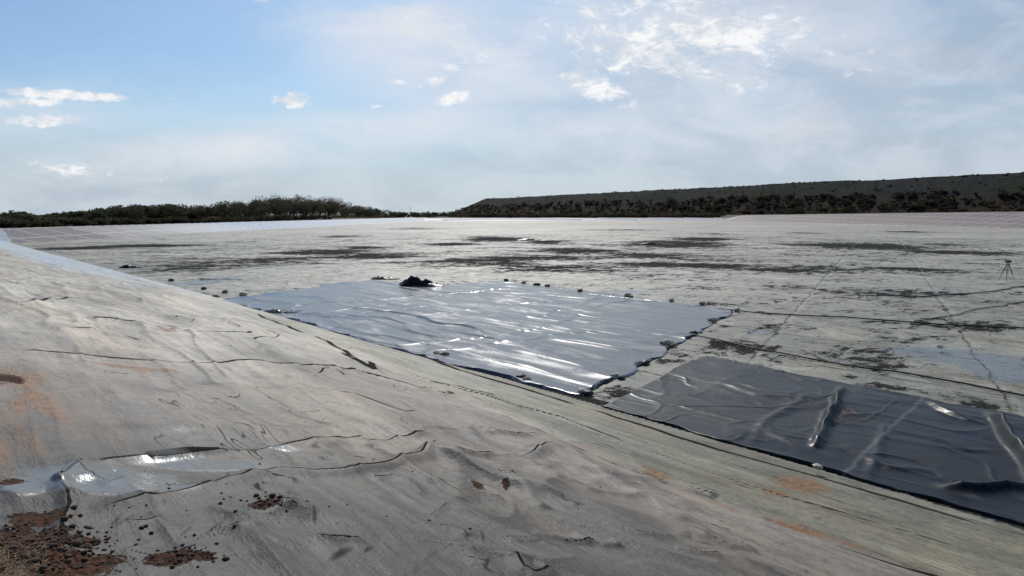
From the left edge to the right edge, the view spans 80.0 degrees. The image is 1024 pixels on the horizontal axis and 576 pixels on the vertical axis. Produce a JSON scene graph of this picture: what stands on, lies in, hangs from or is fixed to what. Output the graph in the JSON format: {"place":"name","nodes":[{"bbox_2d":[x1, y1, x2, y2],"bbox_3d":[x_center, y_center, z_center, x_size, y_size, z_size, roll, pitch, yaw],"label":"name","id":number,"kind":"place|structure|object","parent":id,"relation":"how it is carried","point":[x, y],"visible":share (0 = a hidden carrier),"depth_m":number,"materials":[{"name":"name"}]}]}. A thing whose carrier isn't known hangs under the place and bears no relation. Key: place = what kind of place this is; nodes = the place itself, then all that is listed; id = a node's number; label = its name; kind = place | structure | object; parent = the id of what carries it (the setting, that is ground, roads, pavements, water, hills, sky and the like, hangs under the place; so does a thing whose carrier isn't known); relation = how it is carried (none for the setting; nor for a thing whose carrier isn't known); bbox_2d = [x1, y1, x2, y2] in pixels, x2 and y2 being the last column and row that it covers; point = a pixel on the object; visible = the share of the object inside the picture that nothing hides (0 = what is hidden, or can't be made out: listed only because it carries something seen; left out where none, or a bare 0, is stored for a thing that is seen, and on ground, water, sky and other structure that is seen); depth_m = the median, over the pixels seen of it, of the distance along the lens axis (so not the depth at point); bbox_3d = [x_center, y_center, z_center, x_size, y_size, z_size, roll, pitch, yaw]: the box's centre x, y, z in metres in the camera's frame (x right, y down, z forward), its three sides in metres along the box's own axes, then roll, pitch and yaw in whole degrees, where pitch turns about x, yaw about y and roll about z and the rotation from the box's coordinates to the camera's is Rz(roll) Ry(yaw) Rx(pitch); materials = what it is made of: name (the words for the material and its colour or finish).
{"place":"outdoors","nodes":[
{"label":"outdoors","id":0,"kind":"place"},
{"bbox_2d":[0,211,1023,575],"bbox_3d":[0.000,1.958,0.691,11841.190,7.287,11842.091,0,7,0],"label":"ground","id":1,"kind":"structure","parent":0,"point":[116,381],"depth_m":10.71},
{"bbox_2d":[0,521,68,575],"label":"dry grass","id":2,"kind":"structure","parent":1,"relation":"on","point":[18,567],"depth_m":2.95,"materials":[{"name":"plant"}]},
{"bbox_2d":[119,264,140,267],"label":"folded liner flap","id":3,"kind":"object","parent":1,"relation":"on","point":[128,266],"visible":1,"depth_m":56.80,"materials":[{"name":"black plastic"}]},
{"bbox_2d":[0,194,458,226],"bbox_3d":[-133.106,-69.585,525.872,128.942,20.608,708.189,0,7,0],"label":"tree line","id":4,"kind":"object","parent":1,"relation":"on","point":[268,207],"visible":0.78,"depth_m":341.43,"materials":[{"name":"green plant"}]},
{"bbox_2d":[0,215,469,227],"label":"shrub belt","id":5,"kind":"object","parent":1,"relation":"on","point":[6,222],"visible":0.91,"depth_m":256.71,"materials":[{"name":"green plant"}]},
{"bbox_2d":[0,371,618,575],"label":"soil clods","id":6,"kind":"object","parent":1,"relation":"on","point":[73,542],"visible":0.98,"depth_m":3.22,"materials":[{"name":"brown soil"}]},
{"bbox_2d":[372,276,398,278],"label":"folded liner flap","id":7,"kind":"object","parent":1,"relation":"on","point":[380,277],"visible":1,"depth_m":47.04,"materials":[{"name":"grey plastic"}]},
{"bbox_2d":[222,280,732,396],"bbox_3d":[-2.231,0.895,33.682,19.105,0.189,30.355,-7,10,-43],"label":"reflective liner sheet","id":8,"kind":"object","parent":1,"relation":"on","point":[569,341],"visible":0.96,"depth_m":27.98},
{"bbox_2d":[264,308,298,312],"bbox_3d":[-11.845,1.125,31.322,1.972,0.120,0.938,0,7,0],"label":"folded liner flap","id":9,"kind":"object","parent":8,"relation":"on","point":[275,310],"visible":0.98,"depth_m":31.08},
{"bbox_2d":[399,275,441,285],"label":"folded liner flap","id":10,"kind":"object","parent":8,"relation":"on","point":[411,280],"visible":1,"depth_m":42.28,"materials":[{"name":"black plastic"}]},
{"bbox_2d":[516,373,525,377],"bbox_3d":[0.287,2.682,18.645,0.212,0.135,0.366,6,9,40],"label":"sandbag","id":11,"kind":"object","parent":8,"relation":"on","point":[521,375],"visible":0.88,"depth_m":18.55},
{"bbox_2d":[660,339,673,344],"bbox_3d":[5.958,2.067,23.485,0.564,0.193,0.308,3,7,23],"label":"sandbag","id":12,"kind":"object","parent":8,"relation":"on","point":[666,341],"visible":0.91,"depth_m":23.38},
{"bbox_2d":[707,317,719,320],"bbox_3d":[9.463,1.435,28.688,0.592,0.197,0.315,6,9,43],"label":"sandbag","id":13,"kind":"object","parent":8,"relation":"on","point":[713,319],"visible":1,"depth_m":28.56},
{"bbox_2d":[581,390,593,395],"bbox_3d":[2.103,2.893,16.932,0.370,0.127,0.206,3,8,23],"label":"sandbag","id":14,"kind":"object","parent":1,"relation":"on","point":[587,392],"visible":1,"depth_m":16.86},
{"bbox_2d":[617,375,625,379],"bbox_3d":[3.335,2.704,18.543,0.288,0.115,0.255,0,7,0],"label":"sandbag","id":15,"kind":"object","parent":1,"relation":"on","point":[620,377],"visible":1,"depth_m":18.46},
{"bbox_2d":[641,359,649,364],"bbox_3d":[4.465,2.466,20.407,0.247,0.141,0.501,7,10,44],"label":"sandbag","id":16,"kind":"object","parent":1,"relation":"on","point":[645,362],"visible":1,"depth_m":20.28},
{"bbox_2d":[640,242,666,243],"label":"folded liner flap","id":17,"kind":"object","parent":1,"relation":"on","point":[652,243],"visible":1,"depth_m":101.46,"materials":[{"name":"black plastic"}]},
{"bbox_2d":[602,355,1023,526],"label":"black liner sheet","id":18,"kind":"object","parent":1,"relation":"on","point":[966,458],"visible":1,"depth_m":14.15,"materials":[{"name":"black plastic"}]},
{"bbox_2d":[672,384,843,407],"bbox_3d":[7.035,2.951,16.167,5.865,0.016,1.065,-3,7,-20],"label":"cable","id":19,"kind":"object","parent":18,"relation":"on","point":[764,407],"visible":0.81,"depth_m":15.63,"materials":[{"name":"black rubber"}]},
{"bbox_2d":[839,408,861,417],"bbox_3d":[8.273,3.066,15.059,1.113,0.014,0.378,-3,8,-26],"label":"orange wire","id":20,"kind":"object","parent":18,"relation":"on","point":[851,410],"visible":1,"depth_m":15.17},
{"bbox_2d":[812,463,822,469],"bbox_3d":[5.816,3.390,11.615,0.144,0.079,0.222,0,7,0],"label":"sandbag","id":21,"kind":"object","parent":1,"relation":"on","point":[817,466],"visible":1,"depth_m":11.56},
{"bbox_2d":[818,208,837,213],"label":"acacia tree","id":22,"kind":"object","parent":1,"relation":"on","point":[834,212],"visible":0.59,"depth_m":405.06,"materials":[{"name":"green plant"}]},
{"bbox_2d":[840,207,862,213],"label":"acacia tree","id":23,"kind":"object","parent":1,"relation":"on","point":[848,211],"visible":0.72,"depth_m":397.76,"materials":[{"name":"green plant"}]},
{"bbox_2d":[690,333,1023,395],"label":"black hose","id":24,"kind":"object","parent":1,"relation":"on","point":[868,367],"visible":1,"depth_m":19.60,"materials":[{"name":"rubber"}]},
{"bbox_2d":[727,309,1023,328],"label":"black hose","id":25,"kind":"object","parent":1,"relation":"on","point":[880,319],"visible":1,"depth_m":28.68,"materials":[{"name":"rubber"}]},
{"bbox_2d":[877,285,1023,296],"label":"black hose","id":26,"kind":"object","parent":1,"relation":"on","point":[949,294],"visible":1,"depth_m":37.82,"materials":[{"name":"rubber"}]},
{"bbox_2d":[914,301,1023,320],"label":"drain rope","id":27,"kind":"object","parent":1,"relation":"on","point":[967,311],"visible":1,"depth_m":31.20,"materials":[{"name":"black fabric"}]},
{"bbox_2d":[998,260,1014,280],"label":"survey tripod","id":28,"kind":"object","parent":1,"relation":"on","point":[1008,262],"visible":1,"depth_m":45.62,"materials":[{"name":"metal"}]},
{"bbox_2d":[0,0,1023,214],"label":"sky","id":29,"kind":"structure","parent":0,"point":[417,106],"materials":[{"name":"blue"}]},
{"bbox_2d":[454,172,1023,217],"bbox_3d":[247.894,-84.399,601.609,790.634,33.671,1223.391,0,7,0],"label":"hill","id":30,"kind":"structure","parent":0,"point":[967,186],"depth_m":507.92,"materials":[{"name":"green plant"}]},
{"bbox_2d":[442,184,1023,217],"bbox_3d":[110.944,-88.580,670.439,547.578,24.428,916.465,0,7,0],"label":"scrub woodland","id":31,"kind":"object","parent":30,"relation":"on","point":[705,213],"visible":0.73,"depth_m":534.86,"materials":[{"name":"green plant"}]},
{"bbox_2d":[479,172,1022,206],"bbox_3d":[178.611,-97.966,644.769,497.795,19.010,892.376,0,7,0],"label":"hillside bushes","id":32,"kind":"object","parent":30,"relation":"on","point":[777,184],"visible":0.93,"depth_m":534.77,"materials":[{"name":"green plant"}]}
]}

